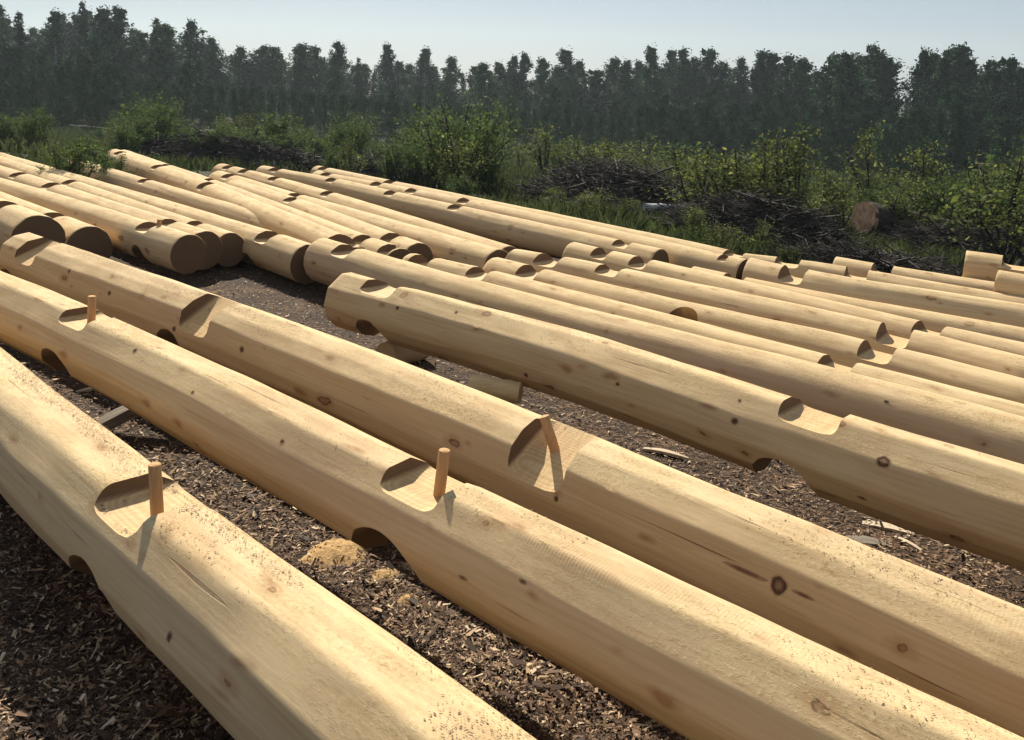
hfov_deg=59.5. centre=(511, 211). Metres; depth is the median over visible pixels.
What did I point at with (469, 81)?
aspen tree
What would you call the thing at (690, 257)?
notched log
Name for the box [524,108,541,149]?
bushy tree
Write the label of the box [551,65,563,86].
aspen tree
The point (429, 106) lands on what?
bushy tree
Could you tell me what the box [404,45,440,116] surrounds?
aspen tree
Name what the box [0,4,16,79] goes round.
aspen tree
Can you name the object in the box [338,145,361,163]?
shrub
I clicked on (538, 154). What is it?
birch sapling
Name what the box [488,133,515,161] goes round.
birch sapling
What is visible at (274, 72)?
aspen tree
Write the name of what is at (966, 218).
birch sapling
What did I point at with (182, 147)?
brush heap
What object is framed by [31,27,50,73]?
aspen tree
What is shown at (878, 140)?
bushy tree
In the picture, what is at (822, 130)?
bushy tree
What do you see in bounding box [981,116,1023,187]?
bushy tree
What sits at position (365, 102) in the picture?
bushy tree
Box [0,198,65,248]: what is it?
notched log
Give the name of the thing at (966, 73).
aspen tree
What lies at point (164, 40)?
aspen tree
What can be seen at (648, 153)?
birch sapling
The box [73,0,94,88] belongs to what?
spruce tree
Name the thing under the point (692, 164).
bush
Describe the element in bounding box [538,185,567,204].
birch sapling
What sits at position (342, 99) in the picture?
bushy tree
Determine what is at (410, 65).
aspen tree
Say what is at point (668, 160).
birch sapling
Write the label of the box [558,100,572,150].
spruce tree
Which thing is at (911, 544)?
stick
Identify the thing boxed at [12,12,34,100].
spruce tree
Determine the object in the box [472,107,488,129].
bushy tree
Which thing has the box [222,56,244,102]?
aspen tree
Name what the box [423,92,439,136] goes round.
bushy tree
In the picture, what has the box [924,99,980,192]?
bushy tree
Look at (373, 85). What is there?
spruce tree
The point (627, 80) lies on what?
aspen tree
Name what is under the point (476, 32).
sky
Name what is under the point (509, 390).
log piece
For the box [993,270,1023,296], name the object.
notched log
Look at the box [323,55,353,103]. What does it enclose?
aspen tree
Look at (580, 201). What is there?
birch sapling
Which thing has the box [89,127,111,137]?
shrub
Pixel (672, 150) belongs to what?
shrub
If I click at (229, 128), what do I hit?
shrub
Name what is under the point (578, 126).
bushy tree
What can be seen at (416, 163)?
sapling
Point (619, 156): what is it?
birch sapling
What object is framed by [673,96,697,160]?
bushy tree
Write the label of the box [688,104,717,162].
bushy tree
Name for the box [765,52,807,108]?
aspen tree
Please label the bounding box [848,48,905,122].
aspen tree
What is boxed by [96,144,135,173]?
shrub
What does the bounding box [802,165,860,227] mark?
birch sapling
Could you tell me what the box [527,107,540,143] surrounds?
bushy tree
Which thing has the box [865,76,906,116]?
aspen tree
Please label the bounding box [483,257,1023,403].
notched log
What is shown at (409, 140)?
shrub
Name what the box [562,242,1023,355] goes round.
notched log
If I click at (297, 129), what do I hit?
shrub
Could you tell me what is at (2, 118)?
shrub
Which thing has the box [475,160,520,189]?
shrub
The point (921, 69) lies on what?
aspen tree
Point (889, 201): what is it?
birch sapling
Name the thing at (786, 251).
birch sapling
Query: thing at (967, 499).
notched log
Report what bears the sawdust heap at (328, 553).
on the ground
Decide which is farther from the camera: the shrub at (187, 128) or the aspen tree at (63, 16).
the aspen tree at (63, 16)
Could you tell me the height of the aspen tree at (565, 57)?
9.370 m
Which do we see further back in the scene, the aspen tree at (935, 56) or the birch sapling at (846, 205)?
the aspen tree at (935, 56)
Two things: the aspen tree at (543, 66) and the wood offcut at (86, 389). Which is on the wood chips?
the wood offcut at (86, 389)
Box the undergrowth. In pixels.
[0,119,1023,270]
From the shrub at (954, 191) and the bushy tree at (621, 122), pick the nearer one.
the shrub at (954, 191)
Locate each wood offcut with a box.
[76,387,94,392]
[312,524,323,529]
[396,593,418,605]
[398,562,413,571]
[463,624,479,631]
[465,656,480,661]
[643,447,688,460]
[846,535,887,546]
[862,520,910,534]
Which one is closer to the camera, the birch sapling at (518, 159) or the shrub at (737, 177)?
the shrub at (737, 177)
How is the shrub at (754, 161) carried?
on the ground
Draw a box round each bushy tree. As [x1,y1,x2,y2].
[62,49,78,90]
[140,80,155,115]
[182,82,213,129]
[200,84,220,129]
[224,86,243,129]
[258,90,282,131]
[275,89,292,124]
[283,90,307,131]
[300,92,322,135]
[313,93,333,136]
[325,95,337,132]
[329,94,353,130]
[353,96,375,139]
[370,98,389,140]
[372,84,386,121]
[379,99,398,143]
[386,100,404,144]
[407,101,429,133]
[421,101,435,137]
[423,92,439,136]
[432,104,446,132]
[439,92,454,127]
[440,104,453,141]
[452,100,467,126]
[453,104,467,140]
[460,107,476,142]
[466,106,477,124]
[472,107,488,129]
[480,108,497,134]
[493,107,505,143]
[493,111,505,143]
[501,109,523,153]
[514,109,534,150]
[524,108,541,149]
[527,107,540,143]
[532,96,553,143]
[536,111,555,155]
[557,113,574,154]
[564,114,584,156]
[577,114,597,152]
[588,117,608,155]
[610,116,627,152]
[617,114,639,154]
[626,116,651,160]
[633,104,659,159]
[644,99,662,154]
[661,108,691,164]
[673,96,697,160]
[678,122,703,160]
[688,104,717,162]
[696,113,728,167]
[710,128,733,166]
[712,115,735,159]
[717,121,739,159]
[727,117,757,166]
[744,128,759,162]
[758,111,786,165]
[792,128,808,174]
[797,122,823,179]
[812,121,846,178]
[812,125,834,179]
[842,110,881,178]
[848,92,890,171]
[857,126,882,178]
[863,124,898,179]
[879,116,918,187]
[889,108,931,182]
[900,114,934,182]
[916,113,947,185]
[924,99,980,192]
[938,112,977,189]
[961,127,989,185]
[973,120,999,183]
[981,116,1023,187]
[1001,137,1023,179]
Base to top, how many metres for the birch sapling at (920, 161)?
1.897 m
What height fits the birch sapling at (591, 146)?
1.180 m
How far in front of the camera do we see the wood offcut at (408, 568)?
3.29 m
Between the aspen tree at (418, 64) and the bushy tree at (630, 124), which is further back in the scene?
the aspen tree at (418, 64)
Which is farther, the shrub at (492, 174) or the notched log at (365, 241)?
the shrub at (492, 174)
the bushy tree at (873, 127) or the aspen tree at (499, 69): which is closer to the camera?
the bushy tree at (873, 127)
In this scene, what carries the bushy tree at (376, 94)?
on the ground
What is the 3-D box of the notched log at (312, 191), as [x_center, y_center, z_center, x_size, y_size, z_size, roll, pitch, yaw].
[-2.172,-0.042,11.000,0.470,0.332,6.993,-1,9,-39]
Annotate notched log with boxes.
[0,152,313,283]
[0,156,243,266]
[0,165,222,269]
[0,178,206,273]
[0,191,112,258]
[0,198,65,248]
[0,232,1023,737]
[0,271,1023,739]
[0,347,536,739]
[65,160,264,228]
[106,149,364,248]
[122,150,411,259]
[209,171,507,268]
[211,164,515,252]
[225,180,432,261]
[256,166,668,263]
[303,238,1023,463]
[310,166,741,257]
[312,171,747,279]
[324,272,1023,570]
[402,253,1023,416]
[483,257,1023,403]
[505,249,1023,377]
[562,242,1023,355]
[692,266,1023,341]
[742,253,1023,303]
[742,258,1023,327]
[833,257,994,290]
[962,251,1023,281]
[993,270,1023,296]
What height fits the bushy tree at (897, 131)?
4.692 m
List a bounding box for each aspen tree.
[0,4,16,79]
[2,14,17,46]
[24,26,40,52]
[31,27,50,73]
[35,7,77,96]
[37,29,77,69]
[60,12,72,34]
[63,12,89,81]
[71,4,125,81]
[74,12,124,66]
[85,6,92,35]
[97,4,148,103]
[126,27,147,75]
[129,30,159,93]
[137,21,200,100]
[172,17,218,110]
[201,35,237,102]
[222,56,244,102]
[223,44,261,109]
[236,44,283,99]
[249,46,292,101]
[272,42,323,117]
[279,63,299,109]
[295,45,341,101]
[319,39,356,105]
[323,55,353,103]
[345,65,369,103]
[349,63,376,112]
[371,41,405,100]
[372,59,405,89]
[390,61,414,123]
[403,63,415,111]
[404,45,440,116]
[404,61,425,106]
[426,64,441,115]
[437,55,468,113]
[456,64,486,108]
[463,62,504,119]
[486,60,514,118]
[504,54,528,119]
[511,51,537,122]
[530,56,557,125]
[530,76,543,114]
[537,45,590,125]
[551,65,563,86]
[560,58,591,132]
[570,68,623,138]
[596,56,634,138]
[607,56,643,131]
[627,59,644,111]
[628,42,669,123]
[653,66,667,105]
[660,47,679,119]
[665,46,694,116]
[675,56,710,114]
[681,46,732,120]
[695,58,735,130]
[718,55,750,123]
[726,69,776,136]
[741,50,783,111]
[744,48,773,112]
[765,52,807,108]
[784,55,821,128]
[805,51,849,139]
[806,68,827,160]
[818,50,880,134]
[848,41,894,101]
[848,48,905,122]
[853,52,869,79]
[864,53,914,123]
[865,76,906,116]
[894,45,937,128]
[900,76,924,114]
[908,48,953,109]
[914,53,968,146]
[942,45,955,78]
[948,41,983,121]
[948,55,983,139]
[962,56,1022,155]
[979,54,1023,158]
[1002,66,1023,163]
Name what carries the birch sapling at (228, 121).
on the ground
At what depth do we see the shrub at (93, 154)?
13.92 m
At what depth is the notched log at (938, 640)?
2.99 m
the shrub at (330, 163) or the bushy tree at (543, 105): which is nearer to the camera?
the shrub at (330, 163)
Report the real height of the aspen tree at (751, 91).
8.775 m
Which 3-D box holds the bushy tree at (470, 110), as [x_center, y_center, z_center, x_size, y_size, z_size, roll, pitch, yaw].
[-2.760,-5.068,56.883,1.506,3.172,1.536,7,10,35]
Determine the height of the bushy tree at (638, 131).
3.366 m
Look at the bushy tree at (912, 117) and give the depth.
56.16 m
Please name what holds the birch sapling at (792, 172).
on the ground
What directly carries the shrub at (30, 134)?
on the ground
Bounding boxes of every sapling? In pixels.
[98,114,125,144]
[206,111,239,131]
[233,111,263,135]
[273,110,303,142]
[327,134,374,172]
[390,85,550,193]
[395,130,466,185]
[426,133,498,188]
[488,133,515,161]
[510,147,529,167]
[515,121,580,171]
[527,148,548,167]
[529,142,547,166]
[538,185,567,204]
[544,135,596,175]
[570,193,590,208]
[574,139,638,164]
[580,187,615,214]
[592,138,619,158]
[600,145,645,170]
[614,133,669,170]
[616,197,640,215]
[634,180,672,202]
[653,142,710,188]
[653,146,696,170]
[660,141,732,206]
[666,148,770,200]
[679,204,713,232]
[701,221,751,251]
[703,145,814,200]
[729,145,829,218]
[733,122,828,208]
[735,218,783,252]
[776,244,801,261]
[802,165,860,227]
[802,173,877,232]
[806,184,828,210]
[832,120,908,202]
[858,188,915,228]
[882,243,905,254]
[887,139,957,213]
[892,177,961,230]
[919,135,1023,266]
[929,187,990,231]
[982,218,1023,241]
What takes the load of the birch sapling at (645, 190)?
on the ground
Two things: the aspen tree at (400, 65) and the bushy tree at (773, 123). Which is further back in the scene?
the aspen tree at (400, 65)
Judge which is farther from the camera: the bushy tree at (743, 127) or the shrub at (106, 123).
the bushy tree at (743, 127)
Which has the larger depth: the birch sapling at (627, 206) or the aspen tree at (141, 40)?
the aspen tree at (141, 40)
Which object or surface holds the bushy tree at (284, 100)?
on the ground
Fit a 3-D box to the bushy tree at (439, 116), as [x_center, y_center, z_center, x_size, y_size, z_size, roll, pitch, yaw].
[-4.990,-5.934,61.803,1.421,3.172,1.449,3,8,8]
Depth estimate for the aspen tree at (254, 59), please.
89.57 m
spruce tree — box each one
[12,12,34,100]
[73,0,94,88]
[148,17,162,92]
[349,57,364,120]
[366,73,376,116]
[457,73,466,104]
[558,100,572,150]
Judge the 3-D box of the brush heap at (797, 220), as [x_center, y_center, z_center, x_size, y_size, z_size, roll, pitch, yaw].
[3.316,0.165,11.939,2.601,1.264,2.960,-4,10,-34]
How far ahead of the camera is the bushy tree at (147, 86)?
57.28 m
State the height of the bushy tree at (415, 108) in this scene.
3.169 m
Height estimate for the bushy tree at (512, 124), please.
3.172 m
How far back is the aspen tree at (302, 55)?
84.79 m
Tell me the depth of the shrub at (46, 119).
21.25 m
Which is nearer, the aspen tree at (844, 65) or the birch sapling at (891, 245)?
the birch sapling at (891, 245)
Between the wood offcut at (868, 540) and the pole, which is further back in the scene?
the pole
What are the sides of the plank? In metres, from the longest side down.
0.660 x 0.103 x 0.081 m
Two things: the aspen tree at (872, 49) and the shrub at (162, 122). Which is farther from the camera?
the aspen tree at (872, 49)
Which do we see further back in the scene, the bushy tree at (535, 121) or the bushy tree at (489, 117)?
the bushy tree at (535, 121)
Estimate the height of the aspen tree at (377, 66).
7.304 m
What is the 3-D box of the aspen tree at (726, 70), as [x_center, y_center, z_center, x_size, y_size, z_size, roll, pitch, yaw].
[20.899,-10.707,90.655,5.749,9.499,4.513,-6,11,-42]
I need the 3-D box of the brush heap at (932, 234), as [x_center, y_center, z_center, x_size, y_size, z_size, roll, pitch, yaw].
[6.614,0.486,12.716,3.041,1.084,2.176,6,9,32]
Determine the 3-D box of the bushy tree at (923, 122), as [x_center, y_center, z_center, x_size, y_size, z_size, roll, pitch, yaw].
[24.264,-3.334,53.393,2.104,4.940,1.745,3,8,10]
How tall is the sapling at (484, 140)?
1.941 m
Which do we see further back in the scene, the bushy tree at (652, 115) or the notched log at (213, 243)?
the bushy tree at (652, 115)
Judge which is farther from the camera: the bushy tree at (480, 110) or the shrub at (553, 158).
the bushy tree at (480, 110)
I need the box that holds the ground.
[0,87,1023,739]
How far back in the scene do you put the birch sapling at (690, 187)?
13.40 m
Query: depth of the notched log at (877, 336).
6.54 m
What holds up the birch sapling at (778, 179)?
on the ground
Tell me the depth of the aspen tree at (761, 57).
86.34 m
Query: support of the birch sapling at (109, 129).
on the ground
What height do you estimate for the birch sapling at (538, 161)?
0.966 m
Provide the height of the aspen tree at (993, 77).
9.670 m
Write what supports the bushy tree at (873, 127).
on the ground
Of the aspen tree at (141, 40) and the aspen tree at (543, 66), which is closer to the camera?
the aspen tree at (141, 40)
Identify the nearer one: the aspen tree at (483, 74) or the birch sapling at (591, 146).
the birch sapling at (591, 146)
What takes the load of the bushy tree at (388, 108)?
on the ground
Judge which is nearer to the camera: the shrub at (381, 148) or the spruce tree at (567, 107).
the shrub at (381, 148)
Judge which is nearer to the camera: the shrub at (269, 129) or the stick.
the stick
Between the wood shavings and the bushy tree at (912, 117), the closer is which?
the wood shavings
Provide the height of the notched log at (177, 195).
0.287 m
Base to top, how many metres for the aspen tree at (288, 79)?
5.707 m
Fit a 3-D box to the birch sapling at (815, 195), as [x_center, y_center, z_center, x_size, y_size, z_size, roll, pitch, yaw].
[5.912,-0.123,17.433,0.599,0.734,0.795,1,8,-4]
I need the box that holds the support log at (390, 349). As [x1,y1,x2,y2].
[376,341,428,362]
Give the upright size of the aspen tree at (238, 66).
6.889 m
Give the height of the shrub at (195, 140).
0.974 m
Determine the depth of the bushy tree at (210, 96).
55.89 m
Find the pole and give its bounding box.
[70,125,104,128]
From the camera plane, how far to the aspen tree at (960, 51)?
70.41 m
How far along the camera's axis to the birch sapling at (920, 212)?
13.72 m
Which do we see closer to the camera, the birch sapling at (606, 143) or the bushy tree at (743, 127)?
the birch sapling at (606, 143)
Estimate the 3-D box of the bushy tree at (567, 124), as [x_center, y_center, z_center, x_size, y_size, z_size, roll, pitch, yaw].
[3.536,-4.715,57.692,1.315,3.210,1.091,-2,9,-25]
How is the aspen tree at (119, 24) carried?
on the ground
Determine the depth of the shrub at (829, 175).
26.87 m
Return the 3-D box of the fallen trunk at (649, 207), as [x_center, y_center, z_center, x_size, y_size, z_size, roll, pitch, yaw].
[2.468,-0.049,13.574,1.051,0.178,0.125,-1,9,-20]
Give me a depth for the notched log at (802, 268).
8.22 m
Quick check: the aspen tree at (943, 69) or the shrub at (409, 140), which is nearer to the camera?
the shrub at (409, 140)
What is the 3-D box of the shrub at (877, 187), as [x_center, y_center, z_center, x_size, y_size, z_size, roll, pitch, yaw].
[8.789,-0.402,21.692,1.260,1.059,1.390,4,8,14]
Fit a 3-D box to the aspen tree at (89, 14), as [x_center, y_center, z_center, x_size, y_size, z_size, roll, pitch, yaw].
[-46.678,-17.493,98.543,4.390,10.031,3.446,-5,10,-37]
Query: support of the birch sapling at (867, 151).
on the ground
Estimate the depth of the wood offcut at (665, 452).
4.56 m
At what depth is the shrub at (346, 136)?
23.50 m
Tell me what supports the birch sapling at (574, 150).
on the ground
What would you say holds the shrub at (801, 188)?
on the ground
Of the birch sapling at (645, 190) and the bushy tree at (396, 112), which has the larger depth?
the bushy tree at (396, 112)
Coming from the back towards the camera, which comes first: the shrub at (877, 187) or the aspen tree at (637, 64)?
the aspen tree at (637, 64)
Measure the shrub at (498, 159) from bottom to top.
1.580 m
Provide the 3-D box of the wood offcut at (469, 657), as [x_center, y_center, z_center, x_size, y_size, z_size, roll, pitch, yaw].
[-0.130,1.399,2.791,0.070,0.013,0.029,0,8,-10]
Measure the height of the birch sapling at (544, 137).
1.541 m
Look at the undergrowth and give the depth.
14.49 m
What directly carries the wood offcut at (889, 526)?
on the wood chips
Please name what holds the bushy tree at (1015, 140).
on the ground
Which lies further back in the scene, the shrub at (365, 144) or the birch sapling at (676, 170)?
the shrub at (365, 144)
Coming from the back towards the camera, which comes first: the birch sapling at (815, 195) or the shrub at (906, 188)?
the shrub at (906, 188)
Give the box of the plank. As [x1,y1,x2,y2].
[98,405,138,430]
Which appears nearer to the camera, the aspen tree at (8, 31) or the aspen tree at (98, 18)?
the aspen tree at (98, 18)
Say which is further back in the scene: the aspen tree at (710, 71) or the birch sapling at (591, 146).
the aspen tree at (710, 71)
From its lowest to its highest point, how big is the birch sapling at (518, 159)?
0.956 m
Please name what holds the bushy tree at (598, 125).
on the ground
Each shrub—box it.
[0,111,8,122]
[0,114,20,148]
[9,105,63,144]
[12,109,50,145]
[35,138,109,179]
[64,135,105,160]
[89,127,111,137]
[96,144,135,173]
[100,122,147,153]
[101,112,135,138]
[110,128,135,145]
[112,87,190,141]
[112,114,161,151]
[167,116,194,141]
[172,128,193,142]
[187,120,232,148]
[209,122,248,138]
[211,135,246,152]
[219,125,286,150]
[259,111,319,145]
[273,127,317,155]
[292,126,318,149]
[301,128,341,158]
[305,107,385,159]
[318,146,341,168]
[327,124,365,151]
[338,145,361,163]
[358,140,379,156]
[363,140,412,179]
[370,141,382,154]
[386,126,425,155]
[388,127,423,164]
[436,161,492,190]
[442,172,479,196]
[455,108,518,187]
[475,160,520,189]
[543,140,577,168]
[639,142,698,180]
[680,225,710,244]
[722,148,799,190]
[792,176,822,201]
[808,163,850,197]
[840,181,854,197]
[847,172,900,200]
[855,179,899,206]
[884,179,909,202]
[904,178,951,215]
[911,135,1023,228]
[917,169,978,218]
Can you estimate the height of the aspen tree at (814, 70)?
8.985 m
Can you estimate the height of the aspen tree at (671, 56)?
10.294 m
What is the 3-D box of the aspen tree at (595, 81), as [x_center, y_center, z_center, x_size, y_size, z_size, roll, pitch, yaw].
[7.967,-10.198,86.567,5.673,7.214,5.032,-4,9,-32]
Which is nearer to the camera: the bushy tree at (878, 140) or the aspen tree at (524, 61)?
the bushy tree at (878, 140)
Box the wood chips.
[0,253,1023,739]
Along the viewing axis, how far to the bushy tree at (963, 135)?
52.38 m
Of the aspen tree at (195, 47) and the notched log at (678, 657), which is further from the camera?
the aspen tree at (195, 47)
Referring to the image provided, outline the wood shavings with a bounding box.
[0,235,1021,739]
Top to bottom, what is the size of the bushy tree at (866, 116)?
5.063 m
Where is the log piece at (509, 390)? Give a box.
[468,373,522,403]
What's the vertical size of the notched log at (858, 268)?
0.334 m
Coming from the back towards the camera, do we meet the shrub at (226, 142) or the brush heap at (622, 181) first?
the shrub at (226, 142)
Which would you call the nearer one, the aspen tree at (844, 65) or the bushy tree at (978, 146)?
the bushy tree at (978, 146)
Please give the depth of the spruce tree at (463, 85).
109.24 m
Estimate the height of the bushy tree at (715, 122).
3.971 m
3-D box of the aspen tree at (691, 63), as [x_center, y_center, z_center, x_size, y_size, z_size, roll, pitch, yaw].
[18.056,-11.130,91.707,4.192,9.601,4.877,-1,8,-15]
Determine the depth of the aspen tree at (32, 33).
91.56 m
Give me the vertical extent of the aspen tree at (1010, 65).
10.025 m
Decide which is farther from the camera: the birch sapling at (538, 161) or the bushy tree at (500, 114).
the bushy tree at (500, 114)
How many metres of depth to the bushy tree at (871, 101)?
59.90 m
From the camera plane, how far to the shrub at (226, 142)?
18.60 m
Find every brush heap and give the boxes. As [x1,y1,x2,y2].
[103,126,332,172]
[305,143,441,185]
[496,150,733,222]
[646,175,873,252]
[755,231,1023,276]
[868,212,1023,264]
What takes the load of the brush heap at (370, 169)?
on the ground
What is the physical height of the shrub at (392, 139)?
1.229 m
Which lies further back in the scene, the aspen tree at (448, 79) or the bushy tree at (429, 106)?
the aspen tree at (448, 79)
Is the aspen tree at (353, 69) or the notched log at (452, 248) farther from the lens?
the aspen tree at (353, 69)
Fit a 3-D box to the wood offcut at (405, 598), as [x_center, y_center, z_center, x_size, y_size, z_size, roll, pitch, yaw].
[-0.369,1.344,3.088,0.110,0.032,0.178,8,10,38]
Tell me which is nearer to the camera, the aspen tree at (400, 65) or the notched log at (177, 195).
the notched log at (177, 195)
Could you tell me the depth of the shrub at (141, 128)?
19.23 m
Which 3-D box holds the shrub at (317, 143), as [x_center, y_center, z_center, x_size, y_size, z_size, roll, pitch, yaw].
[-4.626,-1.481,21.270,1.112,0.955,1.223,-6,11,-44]
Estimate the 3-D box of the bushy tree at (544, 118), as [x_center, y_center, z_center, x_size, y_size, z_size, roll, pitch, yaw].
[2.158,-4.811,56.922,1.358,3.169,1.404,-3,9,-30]
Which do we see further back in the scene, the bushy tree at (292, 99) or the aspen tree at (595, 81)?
the aspen tree at (595, 81)
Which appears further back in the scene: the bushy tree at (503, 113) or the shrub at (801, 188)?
the bushy tree at (503, 113)
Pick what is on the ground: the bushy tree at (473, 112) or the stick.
the bushy tree at (473, 112)
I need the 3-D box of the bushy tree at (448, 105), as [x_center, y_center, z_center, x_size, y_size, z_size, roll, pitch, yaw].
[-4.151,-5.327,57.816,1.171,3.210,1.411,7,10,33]
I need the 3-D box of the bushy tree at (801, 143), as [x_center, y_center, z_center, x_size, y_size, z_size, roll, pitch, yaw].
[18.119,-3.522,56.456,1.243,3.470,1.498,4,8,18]
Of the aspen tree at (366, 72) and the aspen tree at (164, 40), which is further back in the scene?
the aspen tree at (366, 72)
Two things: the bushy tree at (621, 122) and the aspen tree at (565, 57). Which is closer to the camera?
the bushy tree at (621, 122)
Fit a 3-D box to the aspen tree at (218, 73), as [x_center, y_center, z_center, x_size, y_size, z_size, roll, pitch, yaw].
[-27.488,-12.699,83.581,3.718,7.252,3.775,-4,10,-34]
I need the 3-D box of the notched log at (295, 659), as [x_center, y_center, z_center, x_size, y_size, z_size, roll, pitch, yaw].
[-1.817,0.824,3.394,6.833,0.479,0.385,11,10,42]
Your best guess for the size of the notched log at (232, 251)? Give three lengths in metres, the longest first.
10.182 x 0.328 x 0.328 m
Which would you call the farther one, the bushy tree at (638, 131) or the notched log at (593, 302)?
the bushy tree at (638, 131)
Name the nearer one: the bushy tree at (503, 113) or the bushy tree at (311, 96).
the bushy tree at (311, 96)
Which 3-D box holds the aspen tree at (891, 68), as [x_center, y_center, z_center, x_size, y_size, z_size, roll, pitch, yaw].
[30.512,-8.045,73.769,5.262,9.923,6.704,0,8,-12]
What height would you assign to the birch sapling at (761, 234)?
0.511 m
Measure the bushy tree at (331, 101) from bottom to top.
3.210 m
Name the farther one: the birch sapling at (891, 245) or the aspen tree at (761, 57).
the aspen tree at (761, 57)
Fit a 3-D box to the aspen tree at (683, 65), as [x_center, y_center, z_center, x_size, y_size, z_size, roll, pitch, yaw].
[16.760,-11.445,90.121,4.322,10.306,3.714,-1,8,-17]
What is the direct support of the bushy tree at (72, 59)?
on the ground
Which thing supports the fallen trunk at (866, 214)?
on the brush heap at (932, 234)
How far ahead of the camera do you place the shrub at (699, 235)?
10.47 m
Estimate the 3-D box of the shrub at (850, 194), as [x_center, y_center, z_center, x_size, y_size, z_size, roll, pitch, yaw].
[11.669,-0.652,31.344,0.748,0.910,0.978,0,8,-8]
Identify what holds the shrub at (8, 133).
on the ground
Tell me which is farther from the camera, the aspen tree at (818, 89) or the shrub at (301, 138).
the aspen tree at (818, 89)
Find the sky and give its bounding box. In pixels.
[0,0,1023,100]
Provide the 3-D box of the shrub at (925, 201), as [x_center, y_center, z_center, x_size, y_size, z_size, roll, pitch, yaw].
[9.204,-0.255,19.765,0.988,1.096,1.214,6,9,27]
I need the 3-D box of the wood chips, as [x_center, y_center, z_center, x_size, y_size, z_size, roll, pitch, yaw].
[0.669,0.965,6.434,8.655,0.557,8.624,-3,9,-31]
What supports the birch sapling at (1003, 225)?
on the ground
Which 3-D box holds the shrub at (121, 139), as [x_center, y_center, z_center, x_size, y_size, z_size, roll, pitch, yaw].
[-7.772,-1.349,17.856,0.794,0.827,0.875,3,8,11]
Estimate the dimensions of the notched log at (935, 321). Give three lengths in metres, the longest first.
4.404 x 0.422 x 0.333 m
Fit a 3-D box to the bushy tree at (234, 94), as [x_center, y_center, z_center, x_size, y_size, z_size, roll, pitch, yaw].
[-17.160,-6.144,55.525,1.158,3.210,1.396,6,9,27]
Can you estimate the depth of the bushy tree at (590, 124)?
60.31 m
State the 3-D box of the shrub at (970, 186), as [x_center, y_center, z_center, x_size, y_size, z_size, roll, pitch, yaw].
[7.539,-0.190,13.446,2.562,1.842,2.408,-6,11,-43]
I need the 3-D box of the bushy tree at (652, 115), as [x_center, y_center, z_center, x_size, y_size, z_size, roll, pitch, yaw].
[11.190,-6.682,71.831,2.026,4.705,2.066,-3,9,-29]
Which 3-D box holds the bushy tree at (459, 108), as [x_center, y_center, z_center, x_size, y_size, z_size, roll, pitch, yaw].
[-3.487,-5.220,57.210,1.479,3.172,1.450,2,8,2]
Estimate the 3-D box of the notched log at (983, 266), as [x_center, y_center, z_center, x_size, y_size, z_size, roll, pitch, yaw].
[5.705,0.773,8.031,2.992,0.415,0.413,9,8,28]
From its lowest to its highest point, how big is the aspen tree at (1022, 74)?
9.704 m
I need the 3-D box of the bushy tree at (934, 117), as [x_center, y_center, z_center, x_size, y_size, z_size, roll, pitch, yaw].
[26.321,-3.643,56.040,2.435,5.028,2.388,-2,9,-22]
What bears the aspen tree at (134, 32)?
on the ground
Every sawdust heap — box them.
[299,538,369,567]
[371,567,401,582]
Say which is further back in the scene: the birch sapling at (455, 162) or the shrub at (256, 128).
the shrub at (256, 128)
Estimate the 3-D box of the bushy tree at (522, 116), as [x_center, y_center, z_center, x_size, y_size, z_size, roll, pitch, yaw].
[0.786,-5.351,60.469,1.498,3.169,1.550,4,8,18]
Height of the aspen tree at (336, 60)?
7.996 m
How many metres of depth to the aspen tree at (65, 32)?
89.02 m
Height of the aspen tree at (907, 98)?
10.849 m
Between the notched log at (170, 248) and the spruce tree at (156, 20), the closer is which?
the notched log at (170, 248)
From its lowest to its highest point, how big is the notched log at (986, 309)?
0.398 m
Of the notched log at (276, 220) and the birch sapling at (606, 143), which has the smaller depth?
the notched log at (276, 220)
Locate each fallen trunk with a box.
[643,203,689,211]
[851,200,959,235]
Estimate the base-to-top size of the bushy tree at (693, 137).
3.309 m
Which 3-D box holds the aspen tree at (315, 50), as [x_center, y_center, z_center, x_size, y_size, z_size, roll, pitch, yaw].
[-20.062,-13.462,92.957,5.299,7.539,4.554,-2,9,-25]
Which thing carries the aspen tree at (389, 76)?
on the ground
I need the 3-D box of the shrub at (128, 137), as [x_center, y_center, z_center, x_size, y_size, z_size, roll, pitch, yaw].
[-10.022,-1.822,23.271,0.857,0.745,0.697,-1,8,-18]
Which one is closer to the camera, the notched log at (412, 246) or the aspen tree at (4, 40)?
the notched log at (412, 246)
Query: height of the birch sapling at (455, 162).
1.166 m
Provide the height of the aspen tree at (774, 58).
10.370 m
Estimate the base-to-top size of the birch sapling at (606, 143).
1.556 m
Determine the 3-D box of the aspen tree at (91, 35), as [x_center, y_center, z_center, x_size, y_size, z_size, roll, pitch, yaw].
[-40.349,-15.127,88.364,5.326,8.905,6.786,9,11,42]
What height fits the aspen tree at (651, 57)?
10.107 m
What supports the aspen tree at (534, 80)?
on the ground
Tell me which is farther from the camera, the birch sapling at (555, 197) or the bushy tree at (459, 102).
the bushy tree at (459, 102)
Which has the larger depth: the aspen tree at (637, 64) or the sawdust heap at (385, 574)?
the aspen tree at (637, 64)
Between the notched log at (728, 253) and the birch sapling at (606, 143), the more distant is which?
the birch sapling at (606, 143)
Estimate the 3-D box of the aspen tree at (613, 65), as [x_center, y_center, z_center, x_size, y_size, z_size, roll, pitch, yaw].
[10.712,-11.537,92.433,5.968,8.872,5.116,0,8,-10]
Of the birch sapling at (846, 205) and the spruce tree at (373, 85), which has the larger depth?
the spruce tree at (373, 85)
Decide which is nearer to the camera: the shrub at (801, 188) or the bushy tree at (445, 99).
the shrub at (801, 188)

